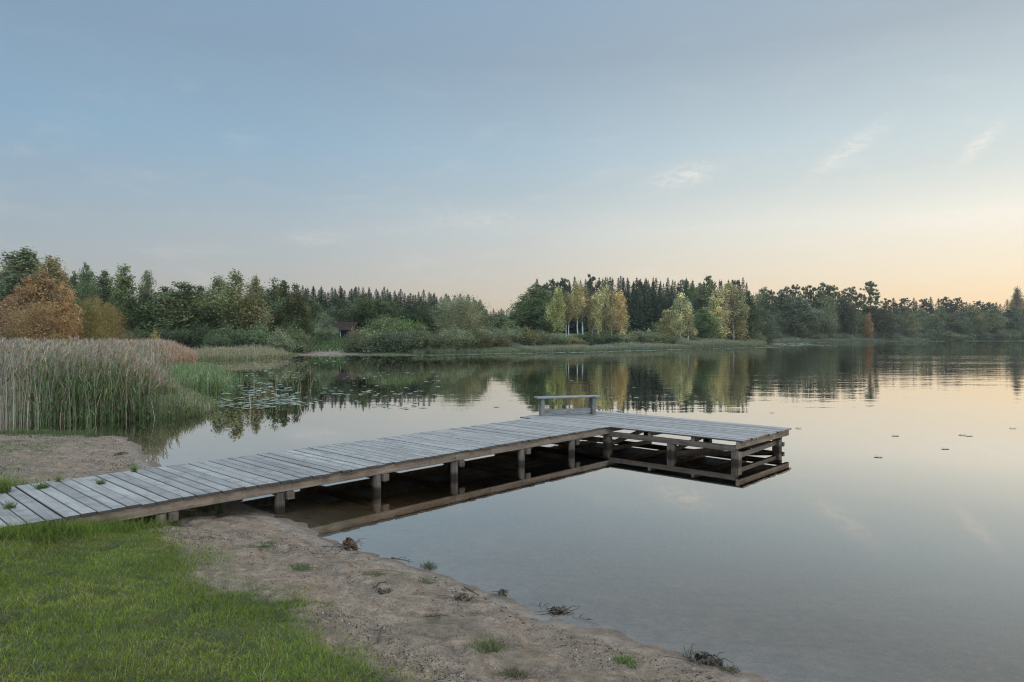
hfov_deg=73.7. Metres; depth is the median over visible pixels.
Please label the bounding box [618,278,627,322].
spruce tree
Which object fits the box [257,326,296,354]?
bush
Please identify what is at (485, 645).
grass tuft
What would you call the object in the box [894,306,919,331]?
broadleaf tree
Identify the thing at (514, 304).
broadleaf tree
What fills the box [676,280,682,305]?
spruce tree
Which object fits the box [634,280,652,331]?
spruce tree
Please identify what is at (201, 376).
sedge bed
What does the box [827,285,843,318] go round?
pine tree
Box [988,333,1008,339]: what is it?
bush
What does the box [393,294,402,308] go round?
spruce tree
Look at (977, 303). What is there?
pine tree
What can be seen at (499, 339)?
bush
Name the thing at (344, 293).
spruce tree
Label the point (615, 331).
birch tree
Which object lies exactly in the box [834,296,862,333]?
broadleaf tree
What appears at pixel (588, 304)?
birch tree
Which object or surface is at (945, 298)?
pine tree
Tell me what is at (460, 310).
willow tree
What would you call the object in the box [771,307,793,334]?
broadleaf tree
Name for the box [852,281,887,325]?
pine tree
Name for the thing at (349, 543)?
leaf heap
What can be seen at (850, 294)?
pine tree
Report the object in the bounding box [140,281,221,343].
broadleaf tree
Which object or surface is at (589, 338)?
bush
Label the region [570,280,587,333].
birch tree
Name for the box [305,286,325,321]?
spruce tree
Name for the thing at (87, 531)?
lawn grass
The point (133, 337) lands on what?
bush
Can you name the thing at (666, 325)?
birch tree
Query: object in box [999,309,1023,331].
broadleaf tree
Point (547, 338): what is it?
bush
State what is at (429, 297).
spruce tree
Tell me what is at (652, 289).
spruce tree
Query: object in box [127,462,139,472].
grass tuft
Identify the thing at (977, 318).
broadleaf tree
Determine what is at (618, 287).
spruce tree
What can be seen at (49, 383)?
reed bed
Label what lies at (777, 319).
broadleaf tree
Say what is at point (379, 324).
bush
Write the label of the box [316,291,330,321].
spruce tree
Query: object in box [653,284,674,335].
spruce tree
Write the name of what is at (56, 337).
bush
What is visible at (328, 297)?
spruce tree
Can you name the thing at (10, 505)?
grass tuft
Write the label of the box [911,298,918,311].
spruce tree
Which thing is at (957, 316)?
broadleaf tree
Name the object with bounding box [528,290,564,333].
broadleaf tree
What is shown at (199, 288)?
broadleaf tree
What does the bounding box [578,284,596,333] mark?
spruce tree
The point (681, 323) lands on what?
birch tree
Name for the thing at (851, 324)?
birch tree
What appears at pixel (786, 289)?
pine tree
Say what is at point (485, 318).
broadleaf tree
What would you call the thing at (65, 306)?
broadleaf tree
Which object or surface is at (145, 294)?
broadleaf tree
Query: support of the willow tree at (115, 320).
on the ground at (758, 609)
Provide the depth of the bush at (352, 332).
91.75 m
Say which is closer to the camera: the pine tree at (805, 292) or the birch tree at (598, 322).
the birch tree at (598, 322)
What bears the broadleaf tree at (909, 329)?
on the ground at (758, 609)
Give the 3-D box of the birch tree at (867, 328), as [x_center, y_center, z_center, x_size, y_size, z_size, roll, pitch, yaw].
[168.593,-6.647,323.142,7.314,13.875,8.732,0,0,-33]
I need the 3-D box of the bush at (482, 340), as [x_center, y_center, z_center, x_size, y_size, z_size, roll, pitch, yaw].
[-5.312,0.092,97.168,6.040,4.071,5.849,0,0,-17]
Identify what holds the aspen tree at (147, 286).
on the ground at (758, 609)
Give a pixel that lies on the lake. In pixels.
(825, 474)
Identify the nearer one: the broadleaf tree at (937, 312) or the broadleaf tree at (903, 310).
the broadleaf tree at (903, 310)
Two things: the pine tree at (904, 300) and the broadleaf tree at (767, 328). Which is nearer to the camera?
the broadleaf tree at (767, 328)
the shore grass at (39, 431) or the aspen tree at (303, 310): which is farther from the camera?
the aspen tree at (303, 310)
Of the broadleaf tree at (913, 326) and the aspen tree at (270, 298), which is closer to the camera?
the aspen tree at (270, 298)
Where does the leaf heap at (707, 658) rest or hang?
on the ground at (758, 609)
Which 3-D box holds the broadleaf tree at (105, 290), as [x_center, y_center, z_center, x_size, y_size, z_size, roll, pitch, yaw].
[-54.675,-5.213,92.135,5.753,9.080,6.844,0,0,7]
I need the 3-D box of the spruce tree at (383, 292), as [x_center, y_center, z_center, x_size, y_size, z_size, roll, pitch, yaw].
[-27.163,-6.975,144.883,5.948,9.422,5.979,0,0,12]
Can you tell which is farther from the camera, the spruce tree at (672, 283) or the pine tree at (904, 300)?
the pine tree at (904, 300)
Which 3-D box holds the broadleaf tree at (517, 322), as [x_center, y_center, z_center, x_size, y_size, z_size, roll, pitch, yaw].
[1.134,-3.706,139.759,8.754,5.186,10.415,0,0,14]
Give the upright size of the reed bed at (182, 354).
2.697 m
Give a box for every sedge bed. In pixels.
[124,385,222,418]
[160,360,243,394]
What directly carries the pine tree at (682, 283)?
on the ground at (758, 609)
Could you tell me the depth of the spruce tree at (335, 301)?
142.79 m
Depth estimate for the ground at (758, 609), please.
6.03 m
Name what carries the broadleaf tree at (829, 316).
on the ground at (758, 609)
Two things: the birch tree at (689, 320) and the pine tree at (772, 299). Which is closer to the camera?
the birch tree at (689, 320)
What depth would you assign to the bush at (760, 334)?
166.35 m
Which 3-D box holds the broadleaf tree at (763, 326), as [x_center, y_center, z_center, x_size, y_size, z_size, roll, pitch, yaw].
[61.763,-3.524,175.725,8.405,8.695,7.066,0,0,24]
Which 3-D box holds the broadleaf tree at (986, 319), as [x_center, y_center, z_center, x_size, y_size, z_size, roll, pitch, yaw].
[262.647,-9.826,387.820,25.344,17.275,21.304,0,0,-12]
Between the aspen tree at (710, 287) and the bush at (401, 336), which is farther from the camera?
the aspen tree at (710, 287)
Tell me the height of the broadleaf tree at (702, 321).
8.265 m
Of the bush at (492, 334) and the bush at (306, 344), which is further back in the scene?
the bush at (492, 334)
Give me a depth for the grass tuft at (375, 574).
6.42 m
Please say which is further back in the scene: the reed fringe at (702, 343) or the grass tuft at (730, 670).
the reed fringe at (702, 343)
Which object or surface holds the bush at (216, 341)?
on the ground at (758, 609)
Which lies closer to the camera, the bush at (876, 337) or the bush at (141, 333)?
the bush at (141, 333)
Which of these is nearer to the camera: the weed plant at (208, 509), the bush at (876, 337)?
the weed plant at (208, 509)
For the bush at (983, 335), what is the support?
on the ground at (758, 609)
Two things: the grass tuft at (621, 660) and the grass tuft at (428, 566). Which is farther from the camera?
the grass tuft at (428, 566)
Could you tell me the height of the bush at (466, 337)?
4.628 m
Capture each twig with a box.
[391,557,417,563]
[572,614,598,624]
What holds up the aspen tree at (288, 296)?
on the ground at (758, 609)
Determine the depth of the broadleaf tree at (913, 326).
350.62 m
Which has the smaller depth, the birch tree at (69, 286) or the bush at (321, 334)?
the birch tree at (69, 286)
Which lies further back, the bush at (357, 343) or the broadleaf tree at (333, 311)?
the broadleaf tree at (333, 311)
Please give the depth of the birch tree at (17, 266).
76.87 m
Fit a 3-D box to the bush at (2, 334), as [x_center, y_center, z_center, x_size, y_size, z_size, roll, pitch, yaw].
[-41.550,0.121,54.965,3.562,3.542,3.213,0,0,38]
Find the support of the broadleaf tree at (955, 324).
on the ground at (758, 609)
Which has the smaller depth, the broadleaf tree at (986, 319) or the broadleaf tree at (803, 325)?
the broadleaf tree at (803, 325)
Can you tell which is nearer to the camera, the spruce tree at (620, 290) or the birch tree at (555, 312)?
the birch tree at (555, 312)
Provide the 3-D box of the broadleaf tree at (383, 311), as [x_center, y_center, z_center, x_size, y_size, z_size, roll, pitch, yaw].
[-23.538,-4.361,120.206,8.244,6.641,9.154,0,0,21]
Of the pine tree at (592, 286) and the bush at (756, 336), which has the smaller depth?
the bush at (756, 336)
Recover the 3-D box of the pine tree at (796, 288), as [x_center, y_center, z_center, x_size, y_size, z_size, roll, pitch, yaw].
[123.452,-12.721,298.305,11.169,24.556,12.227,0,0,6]
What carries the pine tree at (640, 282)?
on the ground at (758, 609)
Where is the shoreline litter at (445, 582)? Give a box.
[125,441,711,678]
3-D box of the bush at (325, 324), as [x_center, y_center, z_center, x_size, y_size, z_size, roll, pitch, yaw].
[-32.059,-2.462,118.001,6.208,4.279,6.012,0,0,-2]
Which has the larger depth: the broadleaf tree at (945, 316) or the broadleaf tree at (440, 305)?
the broadleaf tree at (945, 316)
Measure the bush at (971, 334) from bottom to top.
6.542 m
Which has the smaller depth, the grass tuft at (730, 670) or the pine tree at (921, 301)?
the grass tuft at (730, 670)
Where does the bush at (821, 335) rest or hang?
on the ground at (758, 609)
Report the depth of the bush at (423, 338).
89.53 m
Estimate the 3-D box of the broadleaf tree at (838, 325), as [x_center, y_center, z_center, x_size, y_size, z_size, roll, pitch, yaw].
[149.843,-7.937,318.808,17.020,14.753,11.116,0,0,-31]
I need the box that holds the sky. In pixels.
[0,0,1023,316]
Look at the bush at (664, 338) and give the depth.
134.62 m
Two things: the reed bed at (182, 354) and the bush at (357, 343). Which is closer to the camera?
the reed bed at (182, 354)
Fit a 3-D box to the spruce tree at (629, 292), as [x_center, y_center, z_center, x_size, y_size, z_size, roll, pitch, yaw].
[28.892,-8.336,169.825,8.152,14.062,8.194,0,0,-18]
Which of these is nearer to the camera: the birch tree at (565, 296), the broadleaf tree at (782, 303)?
the birch tree at (565, 296)
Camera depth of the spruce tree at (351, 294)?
147.31 m
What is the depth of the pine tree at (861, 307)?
332.64 m
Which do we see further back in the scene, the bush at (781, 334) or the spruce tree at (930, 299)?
the spruce tree at (930, 299)
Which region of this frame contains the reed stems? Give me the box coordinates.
[244,362,319,402]
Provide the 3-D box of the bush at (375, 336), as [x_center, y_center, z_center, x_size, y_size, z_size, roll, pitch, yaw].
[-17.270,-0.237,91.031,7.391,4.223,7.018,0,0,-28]
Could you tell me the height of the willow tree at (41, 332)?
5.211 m
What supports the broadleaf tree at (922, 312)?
on the ground at (758, 609)
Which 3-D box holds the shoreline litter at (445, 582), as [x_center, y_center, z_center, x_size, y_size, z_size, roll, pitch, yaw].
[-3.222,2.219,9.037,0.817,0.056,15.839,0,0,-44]
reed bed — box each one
[0,335,214,423]
[103,336,198,365]
[192,344,290,360]
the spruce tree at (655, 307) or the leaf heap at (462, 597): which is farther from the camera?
the spruce tree at (655, 307)
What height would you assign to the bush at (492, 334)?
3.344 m
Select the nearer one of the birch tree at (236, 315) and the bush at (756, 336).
the birch tree at (236, 315)
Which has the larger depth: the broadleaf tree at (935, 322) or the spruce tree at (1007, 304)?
the spruce tree at (1007, 304)
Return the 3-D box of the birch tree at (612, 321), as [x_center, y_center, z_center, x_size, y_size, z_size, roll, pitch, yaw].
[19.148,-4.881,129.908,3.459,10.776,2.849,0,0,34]
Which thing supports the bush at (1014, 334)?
on the ground at (758, 609)
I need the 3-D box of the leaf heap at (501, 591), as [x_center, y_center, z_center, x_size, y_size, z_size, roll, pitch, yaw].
[-0.097,2.243,6.105,0.158,0.075,0.096,0,0,9]
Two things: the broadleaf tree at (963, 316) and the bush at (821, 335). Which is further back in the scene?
the broadleaf tree at (963, 316)
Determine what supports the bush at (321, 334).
on the ground at (758, 609)
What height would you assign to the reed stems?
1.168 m
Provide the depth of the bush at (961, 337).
364.17 m
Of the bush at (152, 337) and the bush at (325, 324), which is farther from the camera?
the bush at (325, 324)
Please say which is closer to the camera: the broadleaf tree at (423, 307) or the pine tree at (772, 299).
the broadleaf tree at (423, 307)
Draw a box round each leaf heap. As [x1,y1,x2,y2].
[332,537,364,550]
[375,587,393,594]
[438,592,476,601]
[492,589,508,595]
[534,605,579,613]
[663,643,732,665]
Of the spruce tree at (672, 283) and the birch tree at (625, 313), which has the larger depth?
the spruce tree at (672, 283)
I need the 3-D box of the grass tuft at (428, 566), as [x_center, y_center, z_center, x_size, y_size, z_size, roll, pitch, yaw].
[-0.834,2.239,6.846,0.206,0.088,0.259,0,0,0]
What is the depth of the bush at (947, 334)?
360.35 m
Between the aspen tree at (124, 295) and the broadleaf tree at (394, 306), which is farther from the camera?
the broadleaf tree at (394, 306)
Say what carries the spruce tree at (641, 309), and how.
on the ground at (758, 609)
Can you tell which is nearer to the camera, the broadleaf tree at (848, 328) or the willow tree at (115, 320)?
the willow tree at (115, 320)
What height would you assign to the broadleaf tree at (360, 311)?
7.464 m
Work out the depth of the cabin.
110.77 m
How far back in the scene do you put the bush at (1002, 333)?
382.91 m
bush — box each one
[0,327,15,339]
[39,330,72,344]
[117,332,142,340]
[122,326,152,342]
[146,328,159,342]
[148,326,193,346]
[174,321,217,348]
[199,330,230,349]
[203,323,251,348]
[228,321,271,347]
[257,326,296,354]
[275,322,307,351]
[289,331,318,352]
[307,326,327,340]
[310,315,338,330]
[319,325,339,339]
[339,335,360,352]
[343,326,366,351]
[345,329,380,352]
[357,325,401,351]
[358,314,404,335]
[375,326,426,352]
[380,315,432,336]
[397,324,447,352]
[421,329,463,352]
[439,323,480,350]
[464,328,496,351]
[474,326,509,346]
[483,333,516,348]
[492,323,524,345]
[514,325,543,345]
[523,327,558,344]
[548,333,568,344]
[559,334,588,345]
[574,331,606,344]
[594,331,622,344]
[608,332,639,343]
[622,328,662,343]
[645,329,674,344]
[659,336,689,343]
[685,336,706,340]
[726,336,749,341]
[741,333,759,342]
[756,332,767,343]
[762,332,774,344]
[772,330,786,339]
[810,332,828,340]
[840,332,853,339]
[863,331,881,339]
[871,328,886,340]
[890,331,903,339]
[901,333,916,339]
[939,329,959,340]
[944,332,965,340]
[944,335,971,340]
[959,331,975,339]
[973,330,991,339]
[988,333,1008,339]
[989,330,1006,339]
[997,328,1011,339]
[1007,329,1021,339]
[1010,327,1023,339]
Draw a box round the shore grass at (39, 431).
[0,427,140,437]
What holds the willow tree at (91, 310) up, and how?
on the ground at (758, 609)
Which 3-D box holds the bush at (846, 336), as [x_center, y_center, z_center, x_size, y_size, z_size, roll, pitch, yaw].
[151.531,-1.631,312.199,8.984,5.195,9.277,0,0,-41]
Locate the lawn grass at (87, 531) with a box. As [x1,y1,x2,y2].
[0,473,439,681]
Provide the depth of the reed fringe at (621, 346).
110.00 m
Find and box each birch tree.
[0,246,46,299]
[0,269,18,303]
[20,254,82,302]
[62,270,78,310]
[198,272,229,334]
[205,268,265,332]
[236,274,276,332]
[544,284,566,334]
[561,290,575,336]
[562,293,575,334]
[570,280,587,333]
[573,285,593,335]
[587,290,605,333]
[588,295,600,331]
[596,287,605,333]
[599,283,611,333]
[605,290,622,333]
[612,292,618,333]
[614,290,629,335]
[617,297,630,334]
[650,308,681,343]
[669,292,692,340]
[670,296,684,340]
[683,301,698,338]
[703,287,732,338]
[716,286,732,338]
[726,284,743,339]
[726,286,752,339]
[843,301,862,337]
[860,313,873,337]
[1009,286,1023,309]
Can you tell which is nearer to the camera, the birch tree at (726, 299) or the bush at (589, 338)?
the bush at (589, 338)
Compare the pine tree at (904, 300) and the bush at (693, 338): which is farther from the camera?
the pine tree at (904, 300)
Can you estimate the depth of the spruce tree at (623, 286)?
170.47 m
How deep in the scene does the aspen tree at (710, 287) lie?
158.01 m
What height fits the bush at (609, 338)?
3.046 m
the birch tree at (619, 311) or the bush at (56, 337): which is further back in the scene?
the birch tree at (619, 311)
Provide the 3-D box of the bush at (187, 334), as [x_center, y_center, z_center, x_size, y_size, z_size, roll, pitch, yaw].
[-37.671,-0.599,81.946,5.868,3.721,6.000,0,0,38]
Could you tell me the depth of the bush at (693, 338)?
144.07 m
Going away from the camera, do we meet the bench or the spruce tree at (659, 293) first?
the bench
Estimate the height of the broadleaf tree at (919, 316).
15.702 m
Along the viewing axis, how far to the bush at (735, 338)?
154.87 m
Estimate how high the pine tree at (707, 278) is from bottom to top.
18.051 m
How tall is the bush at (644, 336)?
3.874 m
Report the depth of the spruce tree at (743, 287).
179.37 m
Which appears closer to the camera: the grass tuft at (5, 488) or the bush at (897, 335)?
the grass tuft at (5, 488)
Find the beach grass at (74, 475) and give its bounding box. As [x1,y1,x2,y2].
[0,433,465,634]
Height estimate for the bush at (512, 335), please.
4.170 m
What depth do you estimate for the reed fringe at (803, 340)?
305.81 m
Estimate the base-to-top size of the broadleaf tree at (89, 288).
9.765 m
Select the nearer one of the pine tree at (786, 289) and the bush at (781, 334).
the bush at (781, 334)
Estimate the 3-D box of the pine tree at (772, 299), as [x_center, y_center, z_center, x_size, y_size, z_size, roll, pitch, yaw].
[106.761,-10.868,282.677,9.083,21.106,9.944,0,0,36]
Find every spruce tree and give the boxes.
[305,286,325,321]
[314,287,329,312]
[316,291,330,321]
[325,292,335,309]
[328,288,334,305]
[330,291,341,309]
[336,286,347,303]
[339,291,349,307]
[347,288,355,307]
[350,289,358,301]
[380,287,386,301]
[382,288,389,307]
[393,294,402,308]
[394,289,405,307]
[402,295,410,308]
[410,294,418,310]
[420,289,429,306]
[426,292,434,308]
[552,283,573,331]
[564,276,585,332]
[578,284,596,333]
[610,277,615,299]
[613,278,620,300]
[616,278,627,312]
[617,281,637,331]
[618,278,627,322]
[624,281,642,333]
[627,284,650,333]
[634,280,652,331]
[636,279,658,333]
[645,282,660,331]
[648,283,659,329]
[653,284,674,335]
[654,278,661,296]
[656,285,664,313]
[657,280,664,316]
[662,287,682,336]
[664,278,670,304]
[666,280,676,332]
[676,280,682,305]
[741,278,745,298]
[743,282,759,335]
[888,298,899,315]
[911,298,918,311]
[927,297,935,313]
[932,298,945,310]
[1001,300,1009,313]
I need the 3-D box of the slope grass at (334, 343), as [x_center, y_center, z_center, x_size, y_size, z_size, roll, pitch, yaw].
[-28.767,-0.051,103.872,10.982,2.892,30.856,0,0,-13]
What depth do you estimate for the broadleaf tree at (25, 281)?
60.01 m
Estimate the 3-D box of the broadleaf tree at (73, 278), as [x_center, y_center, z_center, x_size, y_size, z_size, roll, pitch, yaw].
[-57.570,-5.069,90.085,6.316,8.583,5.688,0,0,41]
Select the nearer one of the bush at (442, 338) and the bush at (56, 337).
the bush at (56, 337)
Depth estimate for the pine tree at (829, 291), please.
315.45 m
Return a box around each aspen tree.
[103,263,146,336]
[134,270,156,331]
[261,277,291,336]
[271,280,303,334]
[290,282,316,341]
[703,279,726,338]
[718,282,747,340]
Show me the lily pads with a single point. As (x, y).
(792, 344)
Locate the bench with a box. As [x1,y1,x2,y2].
[534,395,600,415]
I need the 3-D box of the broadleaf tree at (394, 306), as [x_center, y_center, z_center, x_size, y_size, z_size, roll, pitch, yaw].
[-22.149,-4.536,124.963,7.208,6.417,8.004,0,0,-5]
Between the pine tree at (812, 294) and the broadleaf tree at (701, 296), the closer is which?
the broadleaf tree at (701, 296)
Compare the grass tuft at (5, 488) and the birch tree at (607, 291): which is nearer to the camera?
the grass tuft at (5, 488)
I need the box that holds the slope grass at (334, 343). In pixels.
[291,336,357,351]
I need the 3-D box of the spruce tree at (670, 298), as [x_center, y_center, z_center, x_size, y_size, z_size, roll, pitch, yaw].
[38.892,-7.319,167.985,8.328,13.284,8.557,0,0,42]
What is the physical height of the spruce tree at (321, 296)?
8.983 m
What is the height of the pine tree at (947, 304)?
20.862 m
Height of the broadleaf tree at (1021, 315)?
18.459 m
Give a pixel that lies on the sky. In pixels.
(486, 150)
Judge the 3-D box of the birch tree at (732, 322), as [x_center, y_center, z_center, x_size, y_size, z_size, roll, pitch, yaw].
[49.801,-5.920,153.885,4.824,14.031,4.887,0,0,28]
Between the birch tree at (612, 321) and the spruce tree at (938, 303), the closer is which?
the birch tree at (612, 321)
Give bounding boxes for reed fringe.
[407,346,521,354]
[510,342,691,352]
[677,338,766,348]
[769,336,928,342]
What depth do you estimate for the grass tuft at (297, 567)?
6.45 m
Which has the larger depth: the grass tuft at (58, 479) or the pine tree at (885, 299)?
the pine tree at (885, 299)
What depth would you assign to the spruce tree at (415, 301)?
129.88 m
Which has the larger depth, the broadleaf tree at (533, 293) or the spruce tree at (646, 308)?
the spruce tree at (646, 308)
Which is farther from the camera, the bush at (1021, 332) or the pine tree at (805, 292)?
the bush at (1021, 332)
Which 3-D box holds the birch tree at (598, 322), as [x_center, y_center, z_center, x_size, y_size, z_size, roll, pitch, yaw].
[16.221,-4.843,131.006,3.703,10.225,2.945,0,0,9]
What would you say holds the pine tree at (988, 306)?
on the ground at (758, 609)
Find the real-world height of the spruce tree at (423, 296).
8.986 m
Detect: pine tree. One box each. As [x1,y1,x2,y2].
[540,285,552,331]
[543,279,556,292]
[558,277,570,323]
[586,274,603,306]
[631,279,645,311]
[677,279,688,291]
[702,276,716,288]
[732,280,739,288]
[762,289,782,316]
[776,286,796,301]
[787,284,807,303]
[801,286,817,307]
[805,285,824,314]
[816,283,831,302]
[822,286,840,317]
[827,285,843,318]
[840,286,865,313]
[840,289,848,303]
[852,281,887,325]
[853,294,869,320]
[881,298,897,310]
[894,298,914,314]
[915,299,933,312]
[921,301,934,313]
[940,296,955,309]
[944,302,959,313]
[949,297,966,314]
[973,300,984,309]
[980,303,999,313]
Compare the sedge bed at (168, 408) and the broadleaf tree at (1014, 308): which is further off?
the broadleaf tree at (1014, 308)
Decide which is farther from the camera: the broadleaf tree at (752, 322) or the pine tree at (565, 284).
the pine tree at (565, 284)
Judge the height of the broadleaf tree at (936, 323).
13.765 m
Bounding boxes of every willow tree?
[0,294,18,333]
[0,298,94,341]
[72,293,123,343]
[84,297,129,340]
[424,291,499,335]
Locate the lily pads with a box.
[205,341,941,394]
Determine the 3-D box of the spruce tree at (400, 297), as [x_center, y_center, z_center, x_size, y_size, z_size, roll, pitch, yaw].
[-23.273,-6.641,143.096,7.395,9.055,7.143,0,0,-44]
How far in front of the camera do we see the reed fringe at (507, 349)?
93.14 m
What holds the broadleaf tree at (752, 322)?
on the ground at (758, 609)
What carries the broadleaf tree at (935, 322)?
on the ground at (758, 609)
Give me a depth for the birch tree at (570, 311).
126.63 m
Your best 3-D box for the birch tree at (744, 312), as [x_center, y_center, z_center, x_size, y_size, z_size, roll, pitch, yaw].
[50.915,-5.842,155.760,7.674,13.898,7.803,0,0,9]
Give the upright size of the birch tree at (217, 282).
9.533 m
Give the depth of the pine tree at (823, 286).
321.18 m
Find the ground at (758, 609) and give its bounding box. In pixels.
[0,327,1023,681]
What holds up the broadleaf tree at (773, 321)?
on the ground at (758, 609)
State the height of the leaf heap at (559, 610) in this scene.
0.075 m
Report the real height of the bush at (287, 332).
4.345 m
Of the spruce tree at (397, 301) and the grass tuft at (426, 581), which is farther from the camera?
the spruce tree at (397, 301)
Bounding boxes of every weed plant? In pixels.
[141,516,153,525]
[183,508,196,516]
[199,505,210,512]
[212,502,226,514]
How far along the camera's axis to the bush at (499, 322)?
124.07 m
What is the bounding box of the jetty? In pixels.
[0,410,791,528]
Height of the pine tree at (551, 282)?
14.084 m
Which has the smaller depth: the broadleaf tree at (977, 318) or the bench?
the bench
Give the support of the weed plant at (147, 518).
on the ground at (758, 609)
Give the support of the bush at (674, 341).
on the ground at (758, 609)
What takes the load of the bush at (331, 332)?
on the ground at (758, 609)
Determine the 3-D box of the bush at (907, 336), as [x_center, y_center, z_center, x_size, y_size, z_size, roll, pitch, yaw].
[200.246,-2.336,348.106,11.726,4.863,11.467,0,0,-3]
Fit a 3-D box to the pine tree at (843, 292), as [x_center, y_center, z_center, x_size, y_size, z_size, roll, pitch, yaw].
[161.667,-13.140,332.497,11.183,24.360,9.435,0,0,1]
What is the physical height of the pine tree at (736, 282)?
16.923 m
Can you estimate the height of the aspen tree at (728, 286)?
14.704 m
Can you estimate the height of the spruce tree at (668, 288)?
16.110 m
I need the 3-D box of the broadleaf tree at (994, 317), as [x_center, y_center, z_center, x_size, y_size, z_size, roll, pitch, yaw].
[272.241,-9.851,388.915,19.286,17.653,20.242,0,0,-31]
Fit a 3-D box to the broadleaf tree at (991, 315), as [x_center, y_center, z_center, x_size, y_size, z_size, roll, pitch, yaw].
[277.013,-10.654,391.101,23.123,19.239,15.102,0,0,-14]
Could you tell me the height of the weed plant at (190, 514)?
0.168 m
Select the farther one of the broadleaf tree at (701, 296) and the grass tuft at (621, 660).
the broadleaf tree at (701, 296)
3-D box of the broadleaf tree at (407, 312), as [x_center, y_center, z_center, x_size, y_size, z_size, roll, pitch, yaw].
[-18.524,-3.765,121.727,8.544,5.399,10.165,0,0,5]
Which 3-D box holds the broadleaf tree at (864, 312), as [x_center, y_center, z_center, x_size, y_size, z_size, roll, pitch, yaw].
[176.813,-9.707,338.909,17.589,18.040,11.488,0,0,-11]
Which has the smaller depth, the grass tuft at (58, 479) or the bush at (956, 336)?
the grass tuft at (58, 479)
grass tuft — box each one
[0,468,23,493]
[1,499,17,508]
[27,482,49,489]
[53,474,66,481]
[93,477,108,484]
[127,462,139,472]
[248,541,277,550]
[283,561,316,571]
[362,569,386,576]
[415,577,439,584]
[419,560,437,569]
[463,633,509,655]
[495,659,535,680]
[611,651,636,668]
[679,647,699,659]
[715,663,739,674]
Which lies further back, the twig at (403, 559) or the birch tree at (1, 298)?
the birch tree at (1, 298)
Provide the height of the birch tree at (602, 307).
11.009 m
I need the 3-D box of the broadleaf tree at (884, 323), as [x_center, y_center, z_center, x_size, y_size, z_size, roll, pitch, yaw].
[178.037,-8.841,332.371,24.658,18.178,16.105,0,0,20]
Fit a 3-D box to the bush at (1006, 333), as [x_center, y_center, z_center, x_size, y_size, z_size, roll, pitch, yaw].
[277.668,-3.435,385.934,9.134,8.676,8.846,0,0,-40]
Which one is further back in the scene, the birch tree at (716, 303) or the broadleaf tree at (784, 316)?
the broadleaf tree at (784, 316)
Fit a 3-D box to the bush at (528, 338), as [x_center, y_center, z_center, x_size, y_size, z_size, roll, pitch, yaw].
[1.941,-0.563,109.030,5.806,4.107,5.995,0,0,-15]
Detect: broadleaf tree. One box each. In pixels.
[0,276,53,336]
[5,269,75,336]
[33,282,85,339]
[68,270,83,329]
[75,261,104,330]
[93,269,118,328]
[121,285,174,331]
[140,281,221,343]
[193,285,211,332]
[303,297,325,323]
[316,306,343,327]
[330,299,353,321]
[338,292,379,329]
[366,298,400,324]
[383,299,404,321]
[390,305,430,325]
[413,300,438,330]
[426,305,455,333]
[435,300,462,332]
[466,302,493,330]
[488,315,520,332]
[502,296,539,333]
[505,283,552,332]
[507,311,532,329]
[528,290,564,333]
[680,282,698,335]
[685,285,717,334]
[690,308,722,339]
[742,290,766,339]
[752,287,779,313]
[753,311,767,333]
[756,305,779,336]
[763,310,780,342]
[764,289,809,332]
[765,305,789,334]
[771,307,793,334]
[781,296,828,338]
[810,289,843,333]
[810,308,826,333]
[813,316,829,333]
[833,309,842,333]
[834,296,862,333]
[836,313,862,333]
[860,304,872,324]
[865,304,905,339]
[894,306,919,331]
[894,312,926,335]
[895,315,917,335]
[911,310,934,332]
[913,308,936,327]
[922,313,944,331]
[928,308,949,332]
[928,314,945,331]
[939,306,951,331]
[941,314,970,333]
[952,313,969,334]
[956,311,979,334]
[957,304,995,338]
[967,309,999,331]
[983,309,1010,333]
[984,306,1007,333]
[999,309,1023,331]
[1000,307,1023,330]
[1014,308,1023,326]
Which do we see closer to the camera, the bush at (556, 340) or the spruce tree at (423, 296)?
the bush at (556, 340)
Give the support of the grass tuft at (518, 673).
on the ground at (758, 609)
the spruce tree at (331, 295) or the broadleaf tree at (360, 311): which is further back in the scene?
the spruce tree at (331, 295)
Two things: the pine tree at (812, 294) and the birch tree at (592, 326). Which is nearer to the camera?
the birch tree at (592, 326)
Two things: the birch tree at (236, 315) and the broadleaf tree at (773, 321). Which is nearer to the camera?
the birch tree at (236, 315)
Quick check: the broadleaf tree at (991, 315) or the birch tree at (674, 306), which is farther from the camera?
the broadleaf tree at (991, 315)
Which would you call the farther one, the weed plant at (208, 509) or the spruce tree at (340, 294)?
the spruce tree at (340, 294)
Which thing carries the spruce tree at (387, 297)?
on the ground at (758, 609)
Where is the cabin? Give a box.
[334,322,360,337]
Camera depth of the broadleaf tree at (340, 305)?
121.09 m
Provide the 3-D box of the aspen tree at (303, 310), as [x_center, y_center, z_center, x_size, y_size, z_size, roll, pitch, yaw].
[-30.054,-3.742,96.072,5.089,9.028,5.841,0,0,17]
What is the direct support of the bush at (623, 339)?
on the ground at (758, 609)
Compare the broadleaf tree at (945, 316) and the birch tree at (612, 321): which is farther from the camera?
the broadleaf tree at (945, 316)
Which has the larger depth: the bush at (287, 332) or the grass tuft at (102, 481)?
the bush at (287, 332)
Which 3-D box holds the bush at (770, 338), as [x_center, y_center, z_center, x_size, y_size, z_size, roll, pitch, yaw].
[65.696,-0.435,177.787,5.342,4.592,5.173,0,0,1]
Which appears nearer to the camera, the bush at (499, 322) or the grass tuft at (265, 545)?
the grass tuft at (265, 545)
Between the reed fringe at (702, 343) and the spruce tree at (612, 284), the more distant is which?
the spruce tree at (612, 284)

